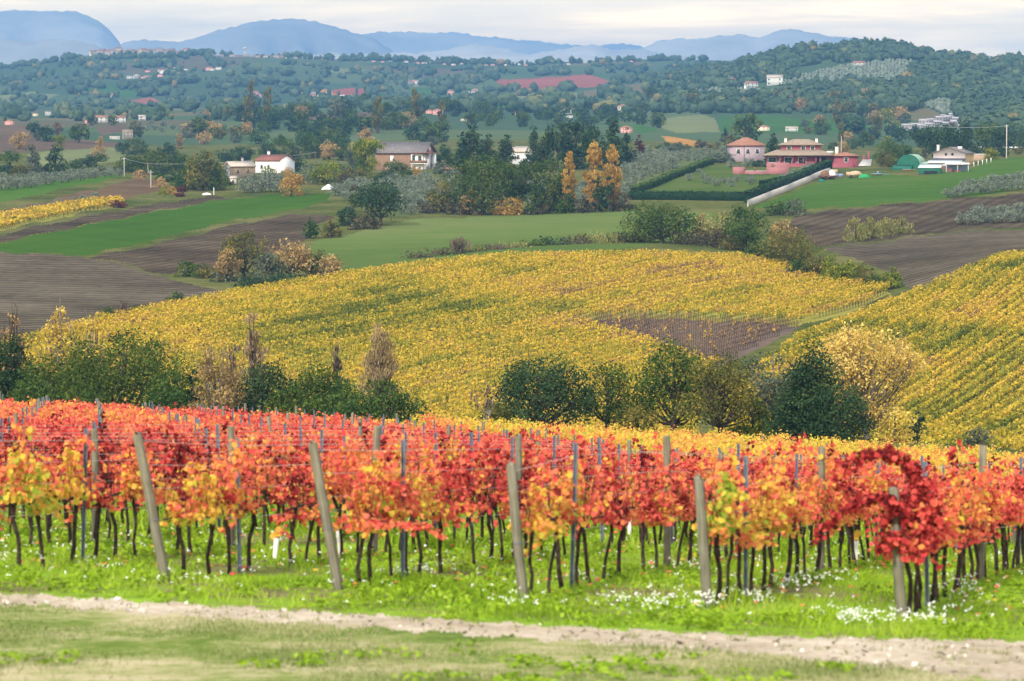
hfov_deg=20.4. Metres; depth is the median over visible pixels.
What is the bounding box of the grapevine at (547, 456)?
[539,453,552,488]
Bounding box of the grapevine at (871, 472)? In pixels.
[855,458,888,559]
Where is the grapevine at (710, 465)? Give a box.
[688,454,731,558]
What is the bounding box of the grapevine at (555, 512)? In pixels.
[523,460,568,592]
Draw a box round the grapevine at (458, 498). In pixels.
[445,456,476,539]
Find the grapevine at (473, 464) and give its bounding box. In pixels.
[455,443,489,540]
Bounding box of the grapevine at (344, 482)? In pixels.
[305,412,367,555]
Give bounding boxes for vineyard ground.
[0,204,116,230]
[0,437,1023,642]
[17,257,891,434]
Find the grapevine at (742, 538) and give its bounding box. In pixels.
[710,470,778,597]
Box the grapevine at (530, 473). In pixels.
[494,428,549,557]
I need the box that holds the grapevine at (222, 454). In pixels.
[205,445,242,527]
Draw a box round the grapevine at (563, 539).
[554,465,592,554]
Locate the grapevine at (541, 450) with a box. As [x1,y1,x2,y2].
[523,428,546,475]
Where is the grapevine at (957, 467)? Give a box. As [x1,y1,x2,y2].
[938,457,967,550]
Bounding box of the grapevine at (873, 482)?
[829,450,887,565]
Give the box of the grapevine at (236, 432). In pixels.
[226,422,260,519]
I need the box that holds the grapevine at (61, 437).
[42,415,82,527]
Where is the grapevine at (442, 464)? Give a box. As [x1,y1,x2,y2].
[424,432,464,545]
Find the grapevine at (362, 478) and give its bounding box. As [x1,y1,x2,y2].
[335,452,397,584]
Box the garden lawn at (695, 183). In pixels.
[648,165,801,191]
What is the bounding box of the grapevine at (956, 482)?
[936,439,984,592]
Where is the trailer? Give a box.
[819,169,836,178]
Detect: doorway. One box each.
[817,157,825,162]
[924,171,936,173]
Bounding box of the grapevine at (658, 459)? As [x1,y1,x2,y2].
[630,431,680,543]
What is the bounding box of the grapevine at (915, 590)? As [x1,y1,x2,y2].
[879,502,939,612]
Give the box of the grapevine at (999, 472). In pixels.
[988,460,1023,573]
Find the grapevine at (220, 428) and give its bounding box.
[208,419,227,451]
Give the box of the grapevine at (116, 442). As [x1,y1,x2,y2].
[106,422,129,501]
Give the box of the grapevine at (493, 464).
[484,446,507,482]
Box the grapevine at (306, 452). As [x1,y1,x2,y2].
[298,437,326,501]
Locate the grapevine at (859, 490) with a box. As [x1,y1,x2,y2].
[834,452,875,567]
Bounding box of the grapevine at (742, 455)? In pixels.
[734,446,757,483]
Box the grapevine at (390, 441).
[380,437,397,532]
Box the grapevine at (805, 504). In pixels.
[784,432,820,579]
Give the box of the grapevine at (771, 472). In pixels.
[763,468,784,488]
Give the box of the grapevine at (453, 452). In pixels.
[423,434,465,521]
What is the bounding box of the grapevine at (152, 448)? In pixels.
[146,437,172,483]
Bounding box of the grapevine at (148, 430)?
[144,422,164,467]
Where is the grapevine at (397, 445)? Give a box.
[385,436,407,466]
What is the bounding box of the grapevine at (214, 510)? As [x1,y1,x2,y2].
[182,458,242,576]
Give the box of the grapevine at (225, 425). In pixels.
[204,417,250,465]
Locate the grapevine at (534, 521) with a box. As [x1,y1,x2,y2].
[507,470,568,594]
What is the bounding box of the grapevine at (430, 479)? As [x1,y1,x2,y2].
[417,448,445,546]
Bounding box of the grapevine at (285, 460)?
[273,443,297,507]
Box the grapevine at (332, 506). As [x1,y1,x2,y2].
[330,453,395,551]
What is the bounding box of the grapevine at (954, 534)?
[929,471,967,601]
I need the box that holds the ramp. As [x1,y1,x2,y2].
[859,159,871,165]
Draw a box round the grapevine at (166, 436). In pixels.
[153,425,192,482]
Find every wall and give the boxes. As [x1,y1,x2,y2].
[733,163,788,173]
[747,168,829,206]
[974,154,985,160]
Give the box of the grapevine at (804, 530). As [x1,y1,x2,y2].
[803,478,811,547]
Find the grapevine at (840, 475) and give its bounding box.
[797,446,846,530]
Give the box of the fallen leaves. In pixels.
[0,498,1023,619]
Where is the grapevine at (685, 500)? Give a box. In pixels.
[653,472,695,565]
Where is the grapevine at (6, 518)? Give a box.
[0,489,10,524]
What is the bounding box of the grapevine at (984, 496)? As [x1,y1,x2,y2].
[948,464,1006,579]
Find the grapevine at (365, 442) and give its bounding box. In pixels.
[356,423,370,459]
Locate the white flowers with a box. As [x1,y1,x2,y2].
[0,502,1023,622]
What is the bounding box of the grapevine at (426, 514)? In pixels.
[379,445,431,574]
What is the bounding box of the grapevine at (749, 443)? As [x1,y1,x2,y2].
[740,438,756,482]
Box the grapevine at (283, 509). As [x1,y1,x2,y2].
[275,452,301,523]
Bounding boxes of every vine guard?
[270,526,280,557]
[332,518,342,557]
[628,517,631,535]
[854,529,860,562]
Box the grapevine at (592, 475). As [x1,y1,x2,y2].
[578,452,597,533]
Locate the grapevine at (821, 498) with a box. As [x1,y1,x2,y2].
[795,473,843,573]
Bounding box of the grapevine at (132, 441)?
[127,440,157,514]
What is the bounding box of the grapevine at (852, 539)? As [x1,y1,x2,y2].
[847,473,876,566]
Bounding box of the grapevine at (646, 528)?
[627,464,661,545]
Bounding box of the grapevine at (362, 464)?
[347,455,380,553]
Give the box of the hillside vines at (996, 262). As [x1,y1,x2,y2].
[710,249,1023,449]
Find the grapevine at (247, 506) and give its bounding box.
[217,441,267,570]
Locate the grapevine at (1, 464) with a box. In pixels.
[0,455,6,483]
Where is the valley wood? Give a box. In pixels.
[0,91,661,120]
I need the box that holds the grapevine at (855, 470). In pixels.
[852,466,860,540]
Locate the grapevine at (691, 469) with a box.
[672,461,716,562]
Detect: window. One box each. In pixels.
[768,157,775,162]
[784,157,791,162]
[798,157,805,162]
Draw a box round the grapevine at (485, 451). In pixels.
[473,448,490,518]
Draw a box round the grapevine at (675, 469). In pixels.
[647,463,683,494]
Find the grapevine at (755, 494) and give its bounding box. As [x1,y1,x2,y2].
[737,449,793,590]
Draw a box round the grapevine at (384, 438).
[346,429,411,552]
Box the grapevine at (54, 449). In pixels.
[35,428,67,527]
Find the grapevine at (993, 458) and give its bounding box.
[986,454,997,544]
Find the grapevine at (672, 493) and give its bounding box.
[645,449,693,520]
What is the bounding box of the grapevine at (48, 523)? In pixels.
[33,456,71,542]
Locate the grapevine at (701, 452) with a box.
[681,446,707,536]
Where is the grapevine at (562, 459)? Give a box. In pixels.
[548,456,565,488]
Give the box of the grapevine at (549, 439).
[541,425,568,474]
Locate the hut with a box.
[229,176,236,183]
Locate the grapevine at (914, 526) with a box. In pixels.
[812,443,953,616]
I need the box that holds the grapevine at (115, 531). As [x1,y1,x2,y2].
[103,455,126,560]
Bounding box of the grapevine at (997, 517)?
[975,471,1022,579]
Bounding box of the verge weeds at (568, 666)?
[0,638,1023,680]
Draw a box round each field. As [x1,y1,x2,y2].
[0,92,58,101]
[0,125,125,152]
[0,174,125,203]
[0,192,330,255]
[0,195,232,241]
[0,252,222,342]
[3,178,160,212]
[28,147,126,165]
[88,84,149,96]
[89,213,333,273]
[97,125,126,135]
[131,97,158,103]
[282,112,381,120]
[330,68,365,72]
[331,88,363,94]
[406,87,472,94]
[497,74,608,89]
[499,92,577,98]
[620,124,658,133]
[661,115,719,132]
[663,136,714,145]
[718,114,872,133]
[754,156,1023,210]
[784,193,1023,247]
[823,228,1023,290]
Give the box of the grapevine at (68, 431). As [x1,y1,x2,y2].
[52,425,79,502]
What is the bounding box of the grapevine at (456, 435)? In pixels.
[438,428,464,462]
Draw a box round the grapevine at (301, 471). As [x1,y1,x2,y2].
[292,447,310,523]
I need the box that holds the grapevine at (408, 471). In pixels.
[400,448,432,549]
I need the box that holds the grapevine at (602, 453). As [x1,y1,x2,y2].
[584,434,609,532]
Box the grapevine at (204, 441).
[192,432,213,471]
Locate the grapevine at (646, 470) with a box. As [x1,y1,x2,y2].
[606,461,655,544]
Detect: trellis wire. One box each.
[0,435,327,440]
[1,439,679,452]
[3,424,351,426]
[3,497,308,516]
[5,455,589,463]
[6,474,295,485]
[9,427,437,430]
[44,443,438,449]
[73,435,596,444]
[82,449,552,454]
[143,441,781,459]
[160,430,505,435]
[169,460,749,469]
[196,500,475,519]
[323,466,785,473]
[327,483,592,496]
[328,448,807,462]
[516,452,947,470]
[518,471,800,491]
[521,490,688,512]
[705,456,1013,481]
[706,476,1008,502]
[901,462,1019,489]
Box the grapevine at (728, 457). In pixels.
[714,448,752,544]
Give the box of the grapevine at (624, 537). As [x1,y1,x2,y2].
[620,469,636,544]
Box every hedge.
[628,157,714,191]
[628,190,745,200]
[743,159,832,202]
[758,176,784,184]
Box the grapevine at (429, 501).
[405,433,449,574]
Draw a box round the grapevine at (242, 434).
[227,432,249,455]
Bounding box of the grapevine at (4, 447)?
[0,426,11,469]
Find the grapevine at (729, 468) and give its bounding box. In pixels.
[711,467,740,556]
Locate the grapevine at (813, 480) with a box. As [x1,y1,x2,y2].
[781,436,822,573]
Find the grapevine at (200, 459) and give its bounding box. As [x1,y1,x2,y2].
[171,445,207,480]
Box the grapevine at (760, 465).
[757,453,776,477]
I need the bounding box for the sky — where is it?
[0,0,1023,57]
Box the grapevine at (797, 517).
[770,452,813,583]
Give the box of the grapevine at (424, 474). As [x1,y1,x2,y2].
[408,454,439,523]
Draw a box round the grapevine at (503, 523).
[494,455,507,536]
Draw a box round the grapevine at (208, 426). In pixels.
[197,422,215,463]
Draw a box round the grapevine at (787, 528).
[752,464,802,586]
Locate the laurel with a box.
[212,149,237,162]
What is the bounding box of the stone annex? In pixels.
[224,157,255,177]
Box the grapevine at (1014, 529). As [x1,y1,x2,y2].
[1007,524,1022,556]
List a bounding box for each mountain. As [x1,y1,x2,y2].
[0,9,120,49]
[0,39,102,63]
[120,18,392,56]
[302,52,709,63]
[362,31,637,54]
[418,43,666,57]
[422,32,643,49]
[642,29,861,60]
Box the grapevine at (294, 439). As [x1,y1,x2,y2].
[279,423,302,469]
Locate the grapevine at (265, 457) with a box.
[240,452,274,529]
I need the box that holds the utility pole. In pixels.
[1006,125,1006,157]
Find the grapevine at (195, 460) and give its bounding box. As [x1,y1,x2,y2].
[168,451,207,552]
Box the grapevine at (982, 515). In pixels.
[941,443,994,585]
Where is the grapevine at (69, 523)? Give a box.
[59,465,78,544]
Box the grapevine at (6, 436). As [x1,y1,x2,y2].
[0,433,13,461]
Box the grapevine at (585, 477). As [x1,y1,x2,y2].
[578,458,590,524]
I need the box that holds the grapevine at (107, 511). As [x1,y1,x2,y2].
[90,450,141,542]
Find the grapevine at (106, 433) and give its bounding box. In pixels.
[89,421,119,508]
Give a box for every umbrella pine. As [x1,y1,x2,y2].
[0,149,22,176]
[271,137,292,153]
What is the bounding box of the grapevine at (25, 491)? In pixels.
[0,418,49,570]
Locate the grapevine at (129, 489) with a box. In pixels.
[103,445,162,556]
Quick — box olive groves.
[696,58,952,114]
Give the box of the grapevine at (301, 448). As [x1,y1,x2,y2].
[292,439,341,541]
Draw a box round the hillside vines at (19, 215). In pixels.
[0,195,124,228]
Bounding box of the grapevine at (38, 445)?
[27,440,42,518]
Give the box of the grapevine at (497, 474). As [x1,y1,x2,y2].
[489,451,505,519]
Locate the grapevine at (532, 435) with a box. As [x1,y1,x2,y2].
[517,426,538,505]
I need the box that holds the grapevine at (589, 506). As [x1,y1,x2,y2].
[542,429,623,585]
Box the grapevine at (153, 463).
[129,455,176,516]
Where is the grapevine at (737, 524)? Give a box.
[702,450,769,602]
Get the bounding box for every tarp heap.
[321,184,332,189]
[858,174,869,177]
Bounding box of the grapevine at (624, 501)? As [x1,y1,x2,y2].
[589,462,641,575]
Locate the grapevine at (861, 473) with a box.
[853,465,886,538]
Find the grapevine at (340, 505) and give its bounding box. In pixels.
[327,434,351,510]
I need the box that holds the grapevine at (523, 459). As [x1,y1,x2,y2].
[506,448,533,488]
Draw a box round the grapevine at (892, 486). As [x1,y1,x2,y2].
[879,475,910,523]
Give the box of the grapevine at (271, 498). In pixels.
[260,455,315,544]
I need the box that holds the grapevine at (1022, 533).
[1008,475,1023,568]
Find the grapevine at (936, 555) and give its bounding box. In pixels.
[929,473,958,603]
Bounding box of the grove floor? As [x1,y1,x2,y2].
[324,159,697,216]
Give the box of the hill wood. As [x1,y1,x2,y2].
[637,36,1023,136]
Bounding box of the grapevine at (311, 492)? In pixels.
[292,446,351,561]
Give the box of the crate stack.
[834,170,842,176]
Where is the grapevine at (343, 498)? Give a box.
[324,452,359,537]
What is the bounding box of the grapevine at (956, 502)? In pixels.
[939,492,979,596]
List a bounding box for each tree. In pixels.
[0,172,7,179]
[0,177,9,189]
[0,298,28,397]
[0,333,37,401]
[1,350,93,404]
[2,178,16,188]
[7,175,14,182]
[8,132,29,148]
[9,163,28,175]
[11,177,24,188]
[13,172,24,177]
[17,176,32,187]
[22,144,43,175]
[26,121,40,133]
[26,176,39,186]
[27,171,37,176]
[30,129,42,140]
[31,175,42,185]
[33,291,83,390]
[37,125,54,141]
[39,144,73,173]
[40,175,52,184]
[41,326,216,439]
[46,175,57,183]
[48,171,58,177]
[51,134,66,150]
[52,122,63,134]
[56,172,66,182]
[64,173,74,182]
[66,123,89,142]
[66,168,75,175]
[67,158,86,167]
[67,311,104,391]
[69,172,80,179]
[77,171,85,180]
[81,154,98,166]
[85,115,98,125]
[85,170,94,177]
[88,145,108,157]
[91,168,100,178]
[92,312,104,388]
[94,153,108,161]
[95,136,103,149]
[100,170,109,175]
[106,115,117,125]
[107,168,115,176]
[114,141,130,153]
[115,155,153,172]
[115,168,125,175]
[123,138,149,154]
[129,120,137,136]
[135,167,146,173]
[136,122,144,136]
[136,150,174,172]
[140,366,195,408]
[148,168,159,174]
[156,142,177,154]
[158,104,166,115]
[158,126,164,131]
[159,119,167,126]
[169,150,186,170]
[169,154,201,189]
[175,133,184,148]
[179,121,196,130]
[180,123,197,137]
[184,150,222,190]
[185,343,245,411]
[186,368,202,407]
[189,117,208,136]
[194,131,212,143]
[204,109,210,118]
[205,164,230,190]
[206,121,224,133]
[207,127,217,135]
[211,126,228,139]
[216,342,243,412]
[222,358,307,413]
[223,104,232,118]
[228,126,248,140]
[230,104,245,121]
[232,146,256,160]
[235,177,250,192]
[240,121,252,134]
[240,172,257,183]
[240,311,269,408]
[242,96,251,122]
[242,115,256,127]
[243,178,259,192]
[244,78,256,111]
[245,129,269,143]
[251,173,264,183]
[252,105,266,122]
[254,178,269,191]
[256,121,272,131]
[257,142,279,155]
[260,166,276,177]
[261,87,272,118]
[262,111,282,128]
[262,170,273,183]
[262,180,277,191]
[269,173,282,181]
[271,105,287,117]
[271,178,284,191]
[273,133,284,144]
[276,172,290,182]
[278,109,291,119]
[278,171,306,195]
[280,167,295,175]
[283,116,300,131]
[285,102,299,115]
[289,361,356,415]
[293,109,312,125]
[293,129,317,147]
[294,104,308,116]
[295,157,306,171]
[296,121,307,134]
[296,170,308,182]
[299,103,320,116]
[300,133,322,158]
[301,163,315,177]
[306,158,340,183]
[307,102,323,115]
[308,120,325,136]
[312,125,328,140]
[312,169,328,181]
[316,112,328,127]
[316,128,333,143]
[319,140,340,159]
[322,115,336,129]
[327,118,347,129]
[327,182,342,195]
[328,97,347,116]
[329,131,350,144]
[329,136,349,148]
[331,143,353,160]
[331,345,343,399]
[333,117,353,134]
[335,95,355,114]
[336,187,348,194]
[339,190,350,198]
[340,109,356,121]
[343,113,358,124]
[343,144,362,165]
[343,180,353,188]
[345,108,357,116]
[348,138,384,173]
[350,114,367,131]
[354,92,373,103]
[354,175,411,225]
[354,176,366,185]
[356,116,373,130]
[357,124,374,140]
[357,322,402,418]
[364,104,376,112]
[371,101,395,118]
[372,95,382,133]
[379,118,393,129]
[380,158,413,178]
[380,178,393,189]
[382,111,399,128]
[384,111,409,129]
[386,171,398,178]
[395,179,408,189]
[396,204,404,213]
[397,100,409,111]
[398,111,418,127]
[402,122,421,139]
[402,176,412,186]
[402,194,417,204]
[403,201,418,214]
[405,180,416,190]
[409,183,421,193]
[410,88,422,119]
[412,196,427,203]
[413,181,426,187]
[414,99,428,112]
[414,116,431,130]
[415,171,425,179]
[415,188,425,195]
[417,184,427,192]
[418,133,428,141]
[420,177,431,185]
[422,95,435,110]
[422,172,433,180]
[423,123,441,140]
[426,180,439,188]
[426,186,439,196]
[428,136,439,144]
[433,119,451,133]
[435,97,453,113]
[435,131,448,142]
[436,99,446,125]
[436,144,451,165]
[440,153,454,164]
[442,154,523,214]
[445,101,464,116]
[448,98,462,111]
[448,125,483,171]
[462,111,478,126]
[468,109,478,117]
[471,380,493,421]
[473,99,490,112]
[474,134,497,168]
[479,105,498,116]
[481,353,613,428]
[483,117,496,125]
[489,110,501,119]
[489,112,500,122]
[492,105,504,118]
[495,134,516,168]
[499,161,538,213]
[509,102,525,114]
[515,111,531,124]
[517,117,527,126]
[518,125,543,169]
[526,158,572,210]
[532,132,553,160]
[533,110,542,119]
[539,120,572,168]
[540,109,555,120]
[543,105,556,114]
[553,113,570,125]
[555,102,572,114]
[556,111,589,169]
[560,151,577,212]
[574,179,584,189]
[575,360,655,431]
[576,185,586,194]
[577,122,606,167]
[578,108,590,120]
[579,114,596,128]
[581,140,603,210]
[593,109,608,120]
[595,102,609,118]
[598,117,625,168]
[599,144,622,210]
[605,115,618,125]
[607,105,620,118]
[616,200,705,242]
[617,109,633,121]
[619,186,630,194]
[620,161,631,168]
[620,165,633,173]
[621,127,636,163]
[622,180,632,189]
[623,173,638,184]
[627,163,637,170]
[628,336,720,431]
[631,159,641,168]
[633,135,644,154]
[634,164,644,171]
[635,110,647,124]
[636,102,650,112]
[637,169,646,175]
[637,174,645,179]
[639,153,647,161]
[640,151,652,159]
[642,86,659,100]
[644,144,653,152]
[646,168,657,175]
[647,113,666,125]
[647,160,656,168]
[650,112,664,127]
[651,157,660,166]
[652,165,661,172]
[657,160,669,169]
[657,163,667,172]
[658,155,668,163]
[666,161,675,168]
[667,155,678,165]
[668,350,766,436]
[673,152,684,160]
[683,154,690,160]
[684,92,697,99]
[685,148,694,156]
[685,173,693,179]
[689,98,701,107]
[690,151,701,161]
[698,146,707,153]
[699,172,706,177]
[701,175,711,183]
[706,93,721,99]
[710,177,720,185]
[718,145,726,151]
[719,127,727,141]
[722,204,773,251]
[726,161,734,167]
[726,177,736,185]
[729,113,763,140]
[732,174,741,181]
[734,349,805,434]
[741,158,753,166]
[744,174,756,183]
[750,89,761,96]
[752,95,766,104]
[757,104,771,112]
[760,336,861,439]
[763,132,780,162]
[794,98,807,110]
[799,119,809,126]
[802,126,813,133]
[811,116,831,134]
[812,114,824,123]
[814,320,930,438]
[827,142,839,149]
[828,91,840,97]
[832,98,842,127]
[837,92,847,97]
[837,121,843,141]
[837,140,849,153]
[838,118,849,131]
[840,112,854,124]
[841,101,855,112]
[844,130,853,140]
[847,137,859,148]
[849,115,859,133]
[850,100,862,112]
[852,116,866,132]
[854,132,873,147]
[855,104,871,117]
[863,91,873,101]
[864,126,879,139]
[865,109,883,123]
[865,118,872,124]
[866,89,878,95]
[867,103,880,111]
[871,112,882,139]
[872,138,903,165]
[876,151,900,166]
[878,108,894,122]
[881,135,894,145]
[884,124,901,136]
[886,120,901,131]
[888,103,898,118]
[889,126,910,141]
[893,141,918,159]
[894,105,909,119]
[896,115,906,123]
[901,112,911,122]
[908,124,919,136]
[908,126,940,158]
[923,123,957,155]
[940,187,955,197]
[943,122,971,149]
[949,186,963,196]
[955,211,968,223]
[956,180,970,187]
[958,118,978,153]
[959,185,970,195]
[964,177,974,187]
[964,212,980,224]
[966,185,976,194]
[967,121,1005,153]
[967,205,980,213]
[968,178,982,186]
[971,211,985,222]
[973,204,986,215]
[974,182,987,193]
[977,177,991,186]
[982,206,994,215]
[982,211,991,222]
[983,184,995,193]
[984,147,999,159]
[985,125,1016,149]
[985,174,998,183]
[986,206,1001,215]
[987,212,1001,222]
[989,181,1002,191]
[991,174,1003,181]
[995,204,1008,213]
[997,147,1009,157]
[997,212,1009,222]
[999,180,1009,189]
[1000,174,1011,183]
[1002,123,1023,139]
[1004,179,1018,190]
[1004,205,1017,214]
[1005,209,1019,222]
[1007,173,1020,180]
[1011,127,1023,140]
[1011,179,1023,188]
[1012,171,1023,178]
[1013,202,1023,210]
[1014,211,1023,220]
[1015,130,1023,148]
[1018,203,1023,212]
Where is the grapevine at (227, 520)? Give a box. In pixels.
[213,469,230,546]
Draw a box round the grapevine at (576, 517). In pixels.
[576,467,591,547]
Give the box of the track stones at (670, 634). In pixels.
[0,594,1023,680]
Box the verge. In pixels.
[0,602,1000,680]
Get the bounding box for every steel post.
[0,418,2,498]
[22,408,23,433]
[81,428,87,560]
[92,421,95,428]
[197,419,199,440]
[205,428,208,466]
[216,424,220,532]
[235,438,241,571]
[284,423,286,459]
[299,427,302,495]
[320,430,323,464]
[342,435,345,526]
[401,440,405,577]
[434,433,437,528]
[470,432,473,539]
[510,437,513,519]
[552,436,555,468]
[570,443,577,587]
[597,437,604,548]
[617,444,620,504]
[670,445,673,544]
[736,444,739,544]
[744,457,747,594]
[793,453,798,551]
[874,461,879,563]
[920,455,923,470]
[923,462,928,605]
[1019,457,1022,561]
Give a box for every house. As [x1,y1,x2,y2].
[5,120,13,124]
[95,115,108,121]
[110,136,119,139]
[111,116,125,121]
[122,129,132,138]
[138,115,145,119]
[373,142,444,169]
[426,109,432,113]
[433,109,442,114]
[509,146,540,163]
[620,126,632,132]
[725,137,765,161]
[744,81,757,88]
[758,125,769,130]
[766,75,783,85]
[785,126,797,131]
[852,61,865,65]
[901,124,911,128]
[917,124,925,128]
[919,119,928,123]
[923,123,934,127]
[931,120,943,126]
[934,116,945,121]
[943,115,953,120]
[949,120,957,126]
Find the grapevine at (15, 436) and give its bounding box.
[3,421,28,462]
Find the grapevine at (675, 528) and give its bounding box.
[674,463,694,543]
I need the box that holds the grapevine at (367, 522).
[332,475,446,586]
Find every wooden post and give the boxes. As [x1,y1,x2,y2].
[14,413,17,444]
[37,398,39,450]
[91,428,98,540]
[99,408,102,427]
[183,415,186,446]
[228,426,235,549]
[267,415,271,438]
[351,412,353,423]
[358,418,362,447]
[372,426,380,552]
[447,424,450,453]
[482,421,484,433]
[515,434,522,524]
[536,429,539,455]
[627,440,631,509]
[663,436,670,565]
[719,451,723,460]
[817,446,824,570]
[977,443,986,579]
[1011,467,1018,544]
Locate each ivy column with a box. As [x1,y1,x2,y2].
[591,178,605,211]
[602,175,615,211]
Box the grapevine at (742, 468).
[740,466,759,489]
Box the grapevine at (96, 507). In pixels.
[87,461,107,542]
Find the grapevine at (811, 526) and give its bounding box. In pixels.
[792,457,817,549]
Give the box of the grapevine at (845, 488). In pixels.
[814,439,857,569]
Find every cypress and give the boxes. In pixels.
[290,146,295,158]
[295,147,301,160]
[583,95,587,108]
[587,98,592,109]
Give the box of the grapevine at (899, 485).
[872,450,911,522]
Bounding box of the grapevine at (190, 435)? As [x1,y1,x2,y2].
[179,420,208,462]
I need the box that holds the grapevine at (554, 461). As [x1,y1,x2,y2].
[542,456,566,556]
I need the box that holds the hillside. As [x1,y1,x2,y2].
[0,51,1017,146]
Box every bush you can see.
[0,162,14,174]
[4,373,66,404]
[61,380,102,406]
[66,159,84,169]
[99,305,122,323]
[109,200,127,207]
[114,300,131,314]
[119,305,144,316]
[131,169,147,178]
[134,375,186,411]
[152,176,168,187]
[153,166,169,174]
[154,174,166,181]
[158,187,167,194]
[163,176,173,181]
[165,291,184,305]
[166,170,181,181]
[166,185,176,193]
[173,191,185,196]
[174,185,187,191]
[174,260,198,276]
[191,263,216,278]
[209,268,241,282]
[221,178,232,185]
[230,135,241,142]
[231,275,273,287]
[235,145,245,150]
[255,383,317,446]
[265,270,304,284]
[294,393,332,417]
[298,269,331,279]
[302,217,319,238]
[317,377,373,418]
[320,217,341,237]
[326,377,431,423]
[333,172,353,184]
[336,207,356,225]
[341,164,357,171]
[341,166,356,175]
[344,205,356,211]
[345,193,366,206]
[347,209,381,229]
[349,184,361,193]
[354,158,373,167]
[354,168,368,179]
[374,172,390,179]
[398,248,445,258]
[399,170,413,179]
[412,166,420,175]
[416,200,437,213]
[431,161,450,173]
[431,246,462,254]
[440,168,459,179]
[442,197,469,214]
[449,236,470,253]
[458,188,482,214]
[464,244,492,252]
[474,400,517,424]
[483,242,511,249]
[486,194,510,214]
[496,241,531,247]
[501,195,523,214]
[516,238,550,246]
[519,190,542,214]
[524,199,554,214]
[525,235,578,245]
[551,193,575,212]
[555,233,598,244]
[568,196,594,212]
[571,230,623,243]
[597,231,642,242]
[607,402,660,434]
[612,192,637,211]
[624,233,652,242]
[655,142,669,149]
[665,144,679,150]
[668,230,708,245]
[673,141,682,146]
[688,212,713,236]
[688,226,742,247]
[693,139,708,147]
[701,211,738,238]
[706,143,714,149]
[707,151,735,162]
[712,142,720,148]
[714,235,743,250]
[722,134,736,142]
[723,397,777,437]
[741,239,773,256]
[751,160,766,166]
[761,200,786,215]
[779,197,809,215]
[782,258,810,279]
[795,383,876,441]
[799,254,826,281]
[818,254,850,283]
[832,260,863,285]
[841,217,869,240]
[851,263,878,287]
[853,216,883,237]
[861,272,884,290]
[870,407,917,443]
[874,217,895,235]
[879,266,904,289]
[893,215,916,232]
[908,411,928,440]
[962,425,993,445]
[1012,147,1023,154]
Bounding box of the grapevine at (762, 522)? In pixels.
[733,486,787,593]
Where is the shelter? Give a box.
[945,162,969,171]
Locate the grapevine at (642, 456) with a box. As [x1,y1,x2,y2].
[627,435,654,479]
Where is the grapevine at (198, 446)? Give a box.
[182,435,210,531]
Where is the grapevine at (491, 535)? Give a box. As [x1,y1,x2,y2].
[483,478,502,562]
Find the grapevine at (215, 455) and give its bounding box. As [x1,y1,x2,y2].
[196,452,228,533]
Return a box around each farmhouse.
[254,151,295,172]
[930,145,975,164]
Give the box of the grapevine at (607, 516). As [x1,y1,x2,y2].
[565,457,629,579]
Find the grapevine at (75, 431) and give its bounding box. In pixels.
[67,424,106,529]
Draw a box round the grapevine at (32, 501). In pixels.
[18,451,44,530]
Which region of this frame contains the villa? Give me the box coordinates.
[762,138,859,167]
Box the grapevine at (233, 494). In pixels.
[207,439,259,573]
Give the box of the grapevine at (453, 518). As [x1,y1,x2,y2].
[410,460,465,573]
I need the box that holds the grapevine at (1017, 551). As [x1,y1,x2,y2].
[1005,460,1023,568]
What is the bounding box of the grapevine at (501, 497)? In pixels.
[476,437,527,563]
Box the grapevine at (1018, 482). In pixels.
[995,467,1023,569]
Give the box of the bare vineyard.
[579,318,798,368]
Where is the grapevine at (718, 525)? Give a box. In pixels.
[688,471,750,604]
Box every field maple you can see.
[212,248,243,280]
[219,228,269,277]
[242,252,288,281]
[269,238,313,275]
[296,249,324,275]
[316,253,346,274]
[424,177,458,212]
[753,225,825,269]
[767,218,797,255]
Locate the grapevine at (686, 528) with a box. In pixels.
[679,470,698,538]
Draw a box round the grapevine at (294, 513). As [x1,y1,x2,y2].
[269,457,314,565]
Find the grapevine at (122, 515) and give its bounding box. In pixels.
[121,462,124,523]
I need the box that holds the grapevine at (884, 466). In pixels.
[858,459,901,553]
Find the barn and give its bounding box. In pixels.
[892,154,927,169]
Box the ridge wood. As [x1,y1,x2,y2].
[0,48,708,68]
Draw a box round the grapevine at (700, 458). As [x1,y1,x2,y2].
[694,447,716,498]
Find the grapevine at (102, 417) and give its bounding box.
[88,411,120,464]
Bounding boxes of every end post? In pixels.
[133,431,169,581]
[308,440,343,589]
[506,462,528,598]
[694,474,712,608]
[888,487,906,619]
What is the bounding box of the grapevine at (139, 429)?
[126,414,155,507]
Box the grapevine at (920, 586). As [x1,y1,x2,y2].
[907,491,958,608]
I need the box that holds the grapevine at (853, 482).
[840,452,859,542]
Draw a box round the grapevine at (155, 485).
[131,429,168,538]
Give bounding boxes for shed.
[918,164,942,174]
[927,160,961,168]
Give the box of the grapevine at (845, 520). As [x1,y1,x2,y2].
[829,470,857,567]
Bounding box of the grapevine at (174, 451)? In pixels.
[159,443,198,533]
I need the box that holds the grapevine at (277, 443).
[252,425,288,507]
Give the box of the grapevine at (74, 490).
[46,434,102,563]
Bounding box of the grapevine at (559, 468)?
[546,458,567,488]
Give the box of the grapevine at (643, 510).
[616,476,671,570]
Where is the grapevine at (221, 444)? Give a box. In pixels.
[209,440,227,469]
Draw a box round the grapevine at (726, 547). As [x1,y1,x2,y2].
[713,454,741,557]
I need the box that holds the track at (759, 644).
[0,592,1023,680]
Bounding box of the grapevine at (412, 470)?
[383,461,428,550]
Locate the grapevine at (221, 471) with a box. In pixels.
[197,458,226,544]

